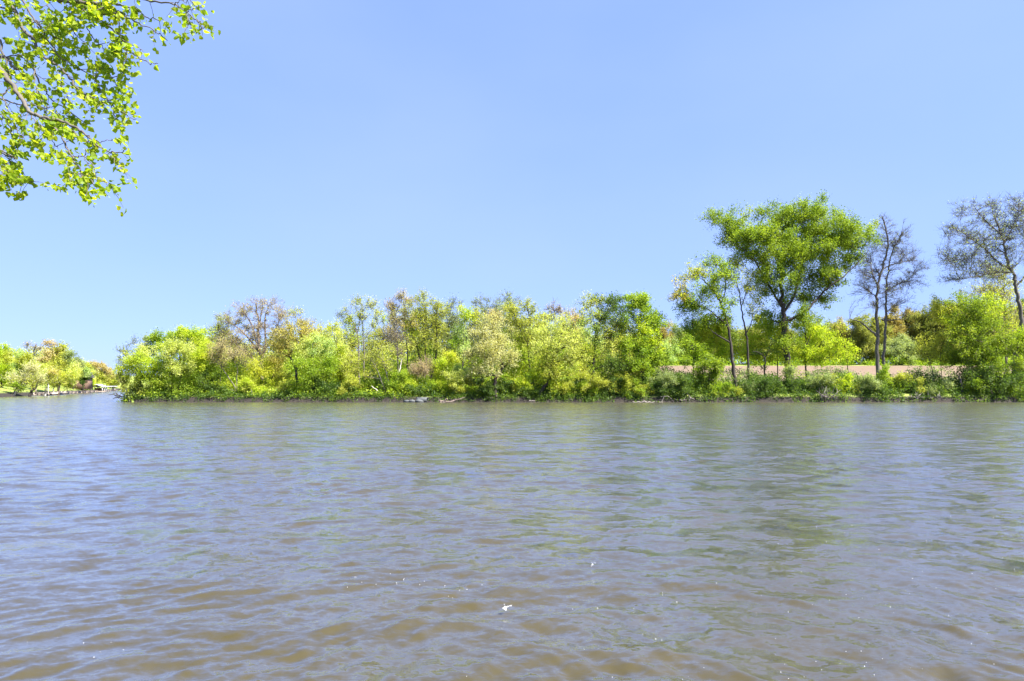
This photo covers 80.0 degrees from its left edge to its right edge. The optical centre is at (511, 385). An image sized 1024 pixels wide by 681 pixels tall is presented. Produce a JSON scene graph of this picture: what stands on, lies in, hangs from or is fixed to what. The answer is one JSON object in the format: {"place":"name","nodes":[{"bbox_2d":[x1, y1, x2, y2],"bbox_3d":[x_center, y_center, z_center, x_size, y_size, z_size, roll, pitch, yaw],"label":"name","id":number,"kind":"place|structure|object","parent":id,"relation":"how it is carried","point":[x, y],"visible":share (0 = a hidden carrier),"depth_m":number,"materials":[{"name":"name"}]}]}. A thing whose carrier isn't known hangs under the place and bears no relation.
{"place":"outdoors","nodes":[
{"label":"outdoors","id":0,"kind":"place"},
{"bbox_2d":[0,0,220,216],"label":"overhanging tree","id":1,"kind":"object","parent":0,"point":[55,123],"visible":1,"depth_m":5.33,"materials":[{"name":"green plant"}]},
{"bbox_2d":[0,390,1023,680],"bbox_3d":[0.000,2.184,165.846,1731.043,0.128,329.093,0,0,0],"label":"river water","id":2,"kind":"structure","parent":0,"point":[402,540],"depth_m":8.62,"materials":[{"name":"brown liquid"}]},
{"bbox_2d":[0,364,1023,401],"bbox_3d":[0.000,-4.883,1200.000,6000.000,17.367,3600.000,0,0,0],"label":"ground","id":3,"kind":"structure","parent":0,"point":[4,392],"depth_m":79.48,"materials":[{"name":"soil"}]},
{"bbox_2d":[0,341,19,388],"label":"round tree","id":4,"kind":"object","parent":3,"relation":"on","point":[5,354],"visible":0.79,"depth_m":127.58,"materials":[{"name":"green plant"}]},
{"bbox_2d":[1,347,47,388],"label":"bushy tree","id":5,"kind":"object","parent":3,"relation":"on","point":[20,360],"visible":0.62,"depth_m":134.40,"materials":[{"name":"green plant"}]},
{"bbox_2d":[1,358,48,395],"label":"leaning sycamore","id":6,"kind":"object","parent":3,"relation":"on","point":[29,368],"visible":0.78,"depth_m":119.56,"materials":[{"name":"green plant"}]},
{"bbox_2d":[21,373,48,396],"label":"leaning tree","id":7,"kind":"object","parent":3,"relation":"on","point":[39,378],"visible":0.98,"depth_m":117.99,"materials":[{"name":"green plant"}]},
{"bbox_2d":[38,363,63,395],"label":"white sycamore","id":8,"kind":"object","parent":3,"relation":"on","point":[52,371],"visible":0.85,"depth_m":125.72,"materials":[{"name":"green plant"}]},
{"bbox_2d":[35,339,82,394],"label":"tan tree","id":9,"kind":"object","parent":3,"relation":"on","point":[59,355],"visible":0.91,"depth_m":139.25,"materials":[{"name":"green plant"}]},
{"bbox_2d":[88,360,112,384],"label":"tan tree","id":10,"kind":"object","parent":3,"relation":"on","point":[103,373],"visible":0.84,"depth_m":214.26,"materials":[{"name":"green plant"}]},
{"bbox_2d":[111,363,132,394],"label":"overhanging tree","id":11,"kind":"object","parent":3,"relation":"on","point":[124,379],"visible":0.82,"depth_m":81.43,"materials":[{"name":"green plant"}]},
{"bbox_2d":[111,342,167,395],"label":"front tree","id":12,"kind":"object","parent":3,"relation":"on","point":[138,357],"visible":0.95,"depth_m":80.72,"materials":[{"name":"green plant"}]},
{"bbox_2d":[141,335,204,396],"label":"front tree","id":13,"kind":"object","parent":3,"relation":"on","point":[178,367],"visible":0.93,"depth_m":80.33,"materials":[{"name":"green plant"}]},
{"bbox_2d":[134,322,216,366],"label":"round tree","id":14,"kind":"object","parent":3,"relation":"on","point":[153,338],"visible":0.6,"depth_m":87.47,"materials":[{"name":"green plant"}]},
{"bbox_2d":[177,337,223,392],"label":"front tree","id":15,"kind":"object","parent":3,"relation":"on","point":[202,364],"visible":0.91,"depth_m":80.62,"materials":[{"name":"green plant"}]},
{"bbox_2d":[203,311,234,371],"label":"sparse tree","id":16,"kind":"object","parent":3,"relation":"on","point":[218,327],"visible":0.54,"depth_m":91.80,"materials":[{"name":"green plant"}]},
{"bbox_2d":[204,372,238,391],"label":"leafy shrub","id":17,"kind":"object","parent":3,"relation":"on","point":[225,381],"visible":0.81,"depth_m":80.92,"materials":[{"name":"green plant"}]},
{"bbox_2d":[204,333,257,391],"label":"slanting tree","id":18,"kind":"object","parent":3,"relation":"on","point":[221,348],"visible":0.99,"depth_m":80.67,"materials":[{"name":"plant"}]},
{"bbox_2d":[236,375,268,393],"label":"leafy shrub","id":19,"kind":"object","parent":3,"relation":"on","point":[246,384],"visible":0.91,"depth_m":80.32,"materials":[{"name":"green plant"}]},
{"bbox_2d":[212,293,295,378],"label":"oak","id":20,"kind":"object","parent":3,"relation":"on","point":[253,333],"visible":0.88,"depth_m":89.92,"materials":[{"name":"brown plant"}]},
{"bbox_2d":[241,352,294,388],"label":"yellow tree","id":21,"kind":"object","parent":3,"relation":"on","point":[273,369],"visible":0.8,"depth_m":83.55,"materials":[{"name":"green plant"}]},
{"bbox_2d":[264,305,323,385],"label":"golden oak","id":22,"kind":"object","parent":3,"relation":"on","point":[304,326],"visible":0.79,"depth_m":83.61,"materials":[{"name":"green plant"}]},
{"bbox_2d":[284,327,344,392],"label":"green tree","id":23,"kind":"object","parent":3,"relation":"on","point":[306,364],"visible":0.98,"depth_m":80.67,"materials":[{"name":"green plant"}]},
{"bbox_2d":[317,317,351,388],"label":"green tree","id":24,"kind":"object","parent":3,"relation":"on","point":[341,348],"visible":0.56,"depth_m":82.71,"materials":[{"name":"green plant"}]},
{"bbox_2d":[332,316,366,356],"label":"second row tree","id":25,"kind":"object","parent":3,"relation":"on","point":[353,345],"visible":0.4,"depth_m":99.79,"materials":[{"name":"green plant"}]},
{"bbox_2d":[336,372,363,396],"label":"leafy shrub","id":26,"kind":"object","parent":3,"relation":"on","point":[351,382],"visible":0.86,"depth_m":79.99,"materials":[{"name":"green plant"}]},
{"bbox_2d":[339,349,361,385],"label":"tree","id":27,"kind":"object","parent":3,"relation":"on","point":[353,362],"visible":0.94,"depth_m":81.62,"materials":[{"name":"green plant"}]},
{"bbox_2d":[115,345,587,401],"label":"thicket","id":28,"kind":"object","parent":3,"relation":"on","point":[503,373],"visible":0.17,"depth_m":89.77,"materials":[{"name":"green plant"}]},
{"bbox_2d":[335,293,390,383],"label":"two stemmed tree","id":29,"kind":"object","parent":3,"relation":"on","point":[349,319],"visible":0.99,"depth_m":85.94,"materials":[{"name":"green plant"}]},
{"bbox_2d":[117,354,611,401],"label":"thicket","id":30,"kind":"object","parent":3,"relation":"on","point":[582,369],"visible":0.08,"depth_m":91.20,"materials":[{"name":"green plant"}]},
{"bbox_2d":[124,382,616,401],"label":"undergrowth","id":31,"kind":"object","parent":3,"relation":"on","point":[319,391],"visible":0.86,"depth_m":79.59,"materials":[{"name":"green plant"}]},
{"bbox_2d":[359,368,389,393],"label":"leafy shrub","id":32,"kind":"object","parent":3,"relation":"on","point":[375,382],"visible":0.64,"depth_m":81.82,"materials":[{"name":"green plant"}]},
{"bbox_2d":[359,316,390,362],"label":"second row tree","id":33,"kind":"object","parent":3,"relation":"on","point":[378,331],"visible":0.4,"depth_m":100.53,"materials":[{"name":"green plant"}]},
{"bbox_2d":[354,342,396,391],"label":"leaning tree","id":34,"kind":"object","parent":3,"relation":"on","point":[373,364],"visible":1,"depth_m":81.13,"materials":[{"name":"green plant"}]},
{"bbox_2d":[375,309,403,360],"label":"second row tree","id":35,"kind":"object","parent":3,"relation":"on","point":[392,329],"visible":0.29,"depth_m":100.96,"materials":[{"name":"green plant"}]},
{"bbox_2d":[381,319,411,371],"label":"bare tree","id":36,"kind":"object","parent":3,"relation":"on","point":[395,336],"visible":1,"depth_m":85.92,"materials":[{"name":"grey plant"}]},
{"bbox_2d":[176,332,617,381],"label":"thicket","id":37,"kind":"object","parent":3,"relation":"on","point":[390,352],"visible":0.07,"depth_m":94.91,"materials":[{"name":"green plant"}]},
{"bbox_2d":[381,288,418,375],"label":"tan tree","id":38,"kind":"object","parent":3,"relation":"on","point":[393,307],"visible":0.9,"depth_m":89.92,"materials":[{"name":"green plant"}]},
{"bbox_2d":[182,324,619,382],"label":"thicket","id":39,"kind":"object","parent":3,"relation":"on","point":[386,346],"visible":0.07,"depth_m":96.70,"materials":[{"name":"green plant"}]},
{"bbox_2d":[384,368,421,395],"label":"leafy shrub","id":40,"kind":"object","parent":3,"relation":"on","point":[403,376],"visible":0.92,"depth_m":80.53,"materials":[{"name":"green plant"}]},
{"bbox_2d":[396,301,426,354],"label":"second row tree","id":41,"kind":"object","parent":3,"relation":"on","point":[403,326],"visible":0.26,"depth_m":100.11,"materials":[{"name":"green plant"}]},
{"bbox_2d":[407,355,439,383],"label":"pink bush","id":42,"kind":"object","parent":3,"relation":"on","point":[423,368],"visible":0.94,"depth_m":81.34,"materials":[{"name":"brown plant"}]},
{"bbox_2d":[403,373,446,394],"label":"leafy shrub","id":43,"kind":"object","parent":3,"relation":"on","point":[430,383],"visible":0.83,"depth_m":80.52,"materials":[{"name":"green plant"}]},
{"bbox_2d":[399,286,452,380],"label":"fan tree","id":44,"kind":"object","parent":3,"relation":"on","point":[436,307],"visible":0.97,"depth_m":87.71,"materials":[{"name":"green plant"}]},
{"bbox_2d":[428,349,469,392],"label":"leafy shrub","id":45,"kind":"object","parent":3,"relation":"on","point":[445,363],"visible":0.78,"depth_m":81.34,"materials":[{"name":"green plant"}]},
{"bbox_2d":[435,292,467,367],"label":"grey tree","id":46,"kind":"object","parent":3,"relation":"on","point":[453,318],"visible":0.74,"depth_m":91.94,"materials":[{"name":"green plant"}]},
{"bbox_2d":[439,366,477,394],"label":"leafy shrub","id":47,"kind":"object","parent":3,"relation":"on","point":[454,383],"visible":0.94,"depth_m":79.99,"materials":[{"name":"green plant"}]},
{"bbox_2d":[446,302,484,384],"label":"lime tree","id":48,"kind":"object","parent":3,"relation":"on","point":[461,328],"visible":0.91,"depth_m":86.79,"materials":[{"name":"green plant"}]},
{"bbox_2d":[471,292,503,365],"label":"grey tree","id":49,"kind":"object","parent":3,"relation":"on","point":[476,300],"visible":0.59,"depth_m":94.61,"materials":[{"name":"green plant"}]},
{"bbox_2d":[461,307,522,396],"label":"gnarled oak","id":50,"kind":"object","parent":3,"relation":"on","point":[495,342],"visible":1,"depth_m":79.56,"materials":[{"name":"green plant"}]},
{"bbox_2d":[471,373,518,397],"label":"leafy shrub","id":51,"kind":"object","parent":3,"relation":"on","point":[488,387],"visible":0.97,"depth_m":79.80,"materials":[{"name":"green plant"}]},
{"bbox_2d":[492,289,523,374],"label":"grey tree","id":52,"kind":"object","parent":3,"relation":"on","point":[509,297],"visible":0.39,"depth_m":95.99,"materials":[{"name":"green plant"}]},
{"bbox_2d":[498,294,553,373],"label":"fan tree","id":53,"kind":"object","parent":3,"relation":"on","point":[519,323],"visible":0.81,"depth_m":89.83,"materials":[{"name":"green plant"}]},
{"bbox_2d":[507,365,547,398],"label":"leafy shrub","id":54,"kind":"object","parent":3,"relation":"on","point":[525,382],"visible":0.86,"depth_m":80.03,"materials":[{"name":"green plant"}]},
{"bbox_2d":[523,307,596,397],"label":"spreading oak","id":55,"kind":"object","parent":3,"relation":"on","point":[569,357],"visible":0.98,"depth_m":79.50,"materials":[{"name":"green plant"}]},
{"bbox_2d":[545,376,590,398],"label":"leafy shrub","id":56,"kind":"object","parent":3,"relation":"on","point":[567,386],"visible":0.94,"depth_m":79.65,"materials":[{"name":"green plant"}]},
{"bbox_2d":[575,368,616,397],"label":"leafy shrub","id":57,"kind":"object","parent":3,"relation":"on","point":[595,385],"visible":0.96,"depth_m":79.63,"materials":[{"name":"green plant"}]},
{"bbox_2d":[572,289,631,380],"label":"open oak","id":58,"kind":"object","parent":3,"relation":"on","point":[601,316],"visible":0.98,"depth_m":80.75,"materials":[{"name":"green plant"}]},
{"bbox_2d":[601,371,648,399],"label":"leafy shrub","id":59,"kind":"object","parent":3,"relation":"on","point":[626,381],"visible":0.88,"depth_m":79.55,"materials":[{"name":"green plant"}]},
{"bbox_2d":[607,288,676,380],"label":"bright tree","id":60,"kind":"object","parent":3,"relation":"on","point":[643,358],"visible":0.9,"depth_m":81.21,"materials":[{"name":"green plant"}]},
{"bbox_2d":[585,354,706,385],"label":"thicket","id":61,"kind":"object","parent":3,"relation":"on","point":[610,374],"visible":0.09,"depth_m":85.40,"materials":[{"name":"green plant"}]},
{"bbox_2d":[637,365,696,397],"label":"willow shrub","id":62,"kind":"object","parent":3,"relation":"on","point":[664,384],"visible":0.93,"depth_m":79.72,"materials":[{"name":"green plant"}]},
{"bbox_2d":[654,319,681,361],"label":"woodland tree","id":63,"kind":"object","parent":3,"relation":"on","point":[664,333],"visible":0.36,"depth_m":184.82,"materials":[{"name":"green plant"}]},
{"bbox_2d":[653,335,685,364],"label":"woodland tree","id":64,"kind":"object","parent":3,"relation":"on","point":[667,346],"visible":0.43,"depth_m":182.06,"materials":[{"name":"green plant"}]},
{"bbox_2d":[670,299,715,381],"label":"straight tree","id":65,"kind":"object","parent":3,"relation":"on","point":[687,342],"visible":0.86,"depth_m":82.43,"materials":[{"name":"green plant"}]},
{"bbox_2d":[661,247,741,386],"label":"oak tree","id":66,"kind":"object","parent":3,"relation":"on","point":[709,289],"visible":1,"depth_m":81.65,"materials":[{"name":"green plant"}]},
{"bbox_2d":[691,354,725,392],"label":"young tree","id":67,"kind":"object","parent":3,"relation":"on","point":[716,365],"visible":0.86,"depth_m":80.70,"materials":[{"name":"green plant"}]},
{"bbox_2d":[684,311,739,368],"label":"young tree","id":68,"kind":"object","parent":3,"relation":"on","point":[713,341],"visible":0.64,"depth_m":85.63,"materials":[{"name":"green plant"}]},
{"bbox_2d":[708,380,745,397],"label":"leafy shrub","id":69,"kind":"object","parent":3,"relation":"on","point":[726,385],"visible":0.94,"depth_m":79.74,"materials":[{"name":"green plant"}]},
{"bbox_2d":[715,323,740,363],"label":"woodland tree","id":70,"kind":"object","parent":3,"relation":"on","point":[735,338],"visible":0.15,"depth_m":188.03,"materials":[{"name":"green plant"}]},
{"bbox_2d":[724,252,767,379],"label":"slender tree","id":71,"kind":"object","parent":3,"relation":"on","point":[746,285],"visible":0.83,"depth_m":82.86,"materials":[{"name":"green plant"}]},
{"bbox_2d":[736,323,770,362],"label":"woodland tree","id":72,"kind":"object","parent":3,"relation":"on","point":[758,332],"visible":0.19,"depth_m":185.12,"materials":[{"name":"green plant"}]},
{"bbox_2d":[728,306,783,374],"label":"young tree","id":73,"kind":"object","parent":3,"relation":"on","point":[771,358],"visible":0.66,"depth_m":87.49,"materials":[{"name":"green plant"}]},
{"bbox_2d":[738,376,784,397],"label":"willow shrub","id":74,"kind":"object","parent":3,"relation":"on","point":[763,384],"visible":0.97,"depth_m":79.74,"materials":[{"name":"green plant"}]},
{"bbox_2d":[750,336,781,375],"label":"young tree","id":75,"kind":"object","parent":3,"relation":"on","point":[764,354],"visible":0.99,"depth_m":83.99,"materials":[{"name":"green plant"}]},
{"bbox_2d":[522,368,1023,401],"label":"undergrowth","id":76,"kind":"object","parent":3,"relation":"on","point":[805,392],"visible":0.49,"depth_m":79.83,"materials":[{"name":"green plant"}]},
{"bbox_2d":[695,189,884,381],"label":"cottonwood tree","id":77,"kind":"object","parent":3,"relation":"on","point":[770,239],"visible":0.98,"depth_m":83.11,"materials":[{"name":"green plant"}]},
{"bbox_2d":[775,363,807,394],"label":"willow shrub","id":78,"kind":"object","parent":3,"relation":"on","point":[792,384],"visible":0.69,"depth_m":80.44,"materials":[{"name":"green plant"}]},
{"bbox_2d":[585,320,1019,363],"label":"woods","id":79,"kind":"object","parent":3,"relation":"on","point":[789,343],"visible":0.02,"depth_m":192.96,"materials":[{"name":"green plant"}]},
{"bbox_2d":[618,360,1011,390],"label":"undergrowth","id":80,"kind":"object","parent":3,"relation":"on","point":[742,371],"visible":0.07,"depth_m":85.11,"materials":[{"name":"green plant"}]},
{"bbox_2d":[788,306,842,379],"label":"young tree","id":81,"kind":"object","parent":3,"relation":"on","point":[816,335],"visible":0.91,"depth_m":85.69,"materials":[{"name":"green plant"}]},
{"bbox_2d":[795,319,843,364],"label":"woodland tree","id":82,"kind":"object","parent":3,"relation":"on","point":[820,342],"visible":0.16,"depth_m":184.56,"materials":[{"name":"green plant"}]},
{"bbox_2d":[804,368,843,392],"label":"leafy shrub","id":83,"kind":"object","parent":3,"relation":"on","point":[818,380],"visible":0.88,"depth_m":80.09,"materials":[{"name":"green plant"}]},
{"bbox_2d":[653,352,1023,365],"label":"undergrowth","id":84,"kind":"object","parent":3,"relation":"on","point":[870,363],"visible":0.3,"depth_m":179.07,"materials":[{"name":"green plant"}]},
{"bbox_2d":[826,320,860,371],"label":"sapling","id":85,"kind":"object","parent":3,"relation":"on","point":[850,354],"visible":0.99,"depth_m":82.78,"materials":[{"name":"green plant"}]},
{"bbox_2d":[826,316,863,363],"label":"woodland tree","id":86,"kind":"object","parent":3,"relation":"on","point":[843,333],"visible":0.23,"depth_m":188.12,"materials":[{"name":"green plant"}]},
{"bbox_2d":[833,371,862,393],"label":"leafy shrub","id":87,"kind":"object","parent":3,"relation":"on","point":[845,381],"visible":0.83,"depth_m":80.10,"materials":[{"name":"green plant"}]},
{"bbox_2d":[844,313,881,364],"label":"woodland tree","id":88,"kind":"object","parent":3,"relation":"on","point":[864,338],"visible":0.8,"depth_m":182.78,"materials":[{"name":"green plant"}]},
{"bbox_2d":[856,361,892,395],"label":"willow shrub","id":89,"kind":"object","parent":3,"relation":"on","point":[883,374],"visible":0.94,"depth_m":79.71,"materials":[{"name":"green plant"}]},
{"bbox_2d":[862,314,895,364],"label":"woodland tree","id":90,"kind":"object","parent":3,"relation":"on","point":[881,331],"visible":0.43,"depth_m":185.02,"materials":[{"name":"green plant"}]},
{"bbox_2d":[847,212,931,374],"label":"bare tree","id":91,"kind":"object","parent":3,"relation":"on","point":[892,290],"visible":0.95,"depth_m":85.86,"materials":[{"name":"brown plant"}]},
{"bbox_2d":[880,305,910,364],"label":"woodland tree","id":92,"kind":"object","parent":3,"relation":"on","point":[897,326],"visible":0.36,"depth_m":188.07,"materials":[{"name":"green plant"}]},
{"bbox_2d":[879,332,920,365],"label":"woodland tree","id":93,"kind":"object","parent":3,"relation":"on","point":[897,347],"visible":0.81,"depth_m":179.59,"materials":[{"name":"green plant"}]},
{"bbox_2d":[885,371,917,392],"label":"leafy shrub","id":94,"kind":"object","parent":3,"relation":"on","point":[898,376],"visible":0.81,"depth_m":80.53,"materials":[{"name":"green plant"}]},
{"bbox_2d":[903,329,939,383],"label":"sapling","id":95,"kind":"object","parent":3,"relation":"on","point":[927,350],"visible":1,"depth_m":82.12,"materials":[{"name":"green plant"}]},
{"bbox_2d":[903,303,940,361],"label":"woodland tree","id":96,"kind":"object","parent":3,"relation":"on","point":[917,327],"visible":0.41,"depth_m":187.56,"materials":[{"name":"green plant"}]},
{"bbox_2d":[906,376,955,395],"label":"leafy shrub","id":97,"kind":"object","parent":3,"relation":"on","point":[921,388],"visible":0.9,"depth_m":79.88,"materials":[{"name":"green plant"}]},
{"bbox_2d":[920,327,959,377],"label":"sapling","id":98,"kind":"object","parent":3,"relation":"on","point":[940,359],"visible":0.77,"depth_m":83.00,"materials":[{"name":"green plant"}]},
{"bbox_2d":[922,299,961,364],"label":"woodland tree","id":99,"kind":"object","parent":3,"relation":"on","point":[935,333],"visible":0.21,"depth_m":184.79,"materials":[{"name":"green plant"}]},
{"bbox_2d":[918,286,1023,397],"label":"bushy tree","id":100,"kind":"object","parent":3,"relation":"on","point":[951,315],"visible":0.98,"depth_m":79.91,"materials":[{"name":"green plant"}]},
{"bbox_2d":[960,375,990,395],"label":"leafy shrub","id":101,"kind":"object","parent":3,"relation":"on","point":[967,386],"visible":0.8,"depth_m":79.59,"materials":[{"name":"green plant"}]},
{"bbox_2d":[931,192,1023,374],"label":"bare tree","id":102,"kind":"object","parent":3,"relation":"on","point":[998,231],"visible":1,"depth_m":82.70,"materials":[{"name":"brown plant"}]},
{"bbox_2d":[965,261,1023,371],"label":"plane tree","id":103,"kind":"object","parent":3,"relation":"on","point":[1000,291],"visible":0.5,"depth_m":89.08,"materials":[{"name":"green plant"}]},
{"bbox_2d":[0,0,1023,375],"label":"sky","id":104,"kind":"structure","parent":0,"point":[314,154],"materials":[{"name":"blue"}]},
{"bbox_2d":[514,366,1011,383],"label":"field","id":105,"kind":"structure","parent":0,"point":[894,370],"depth_m":148.88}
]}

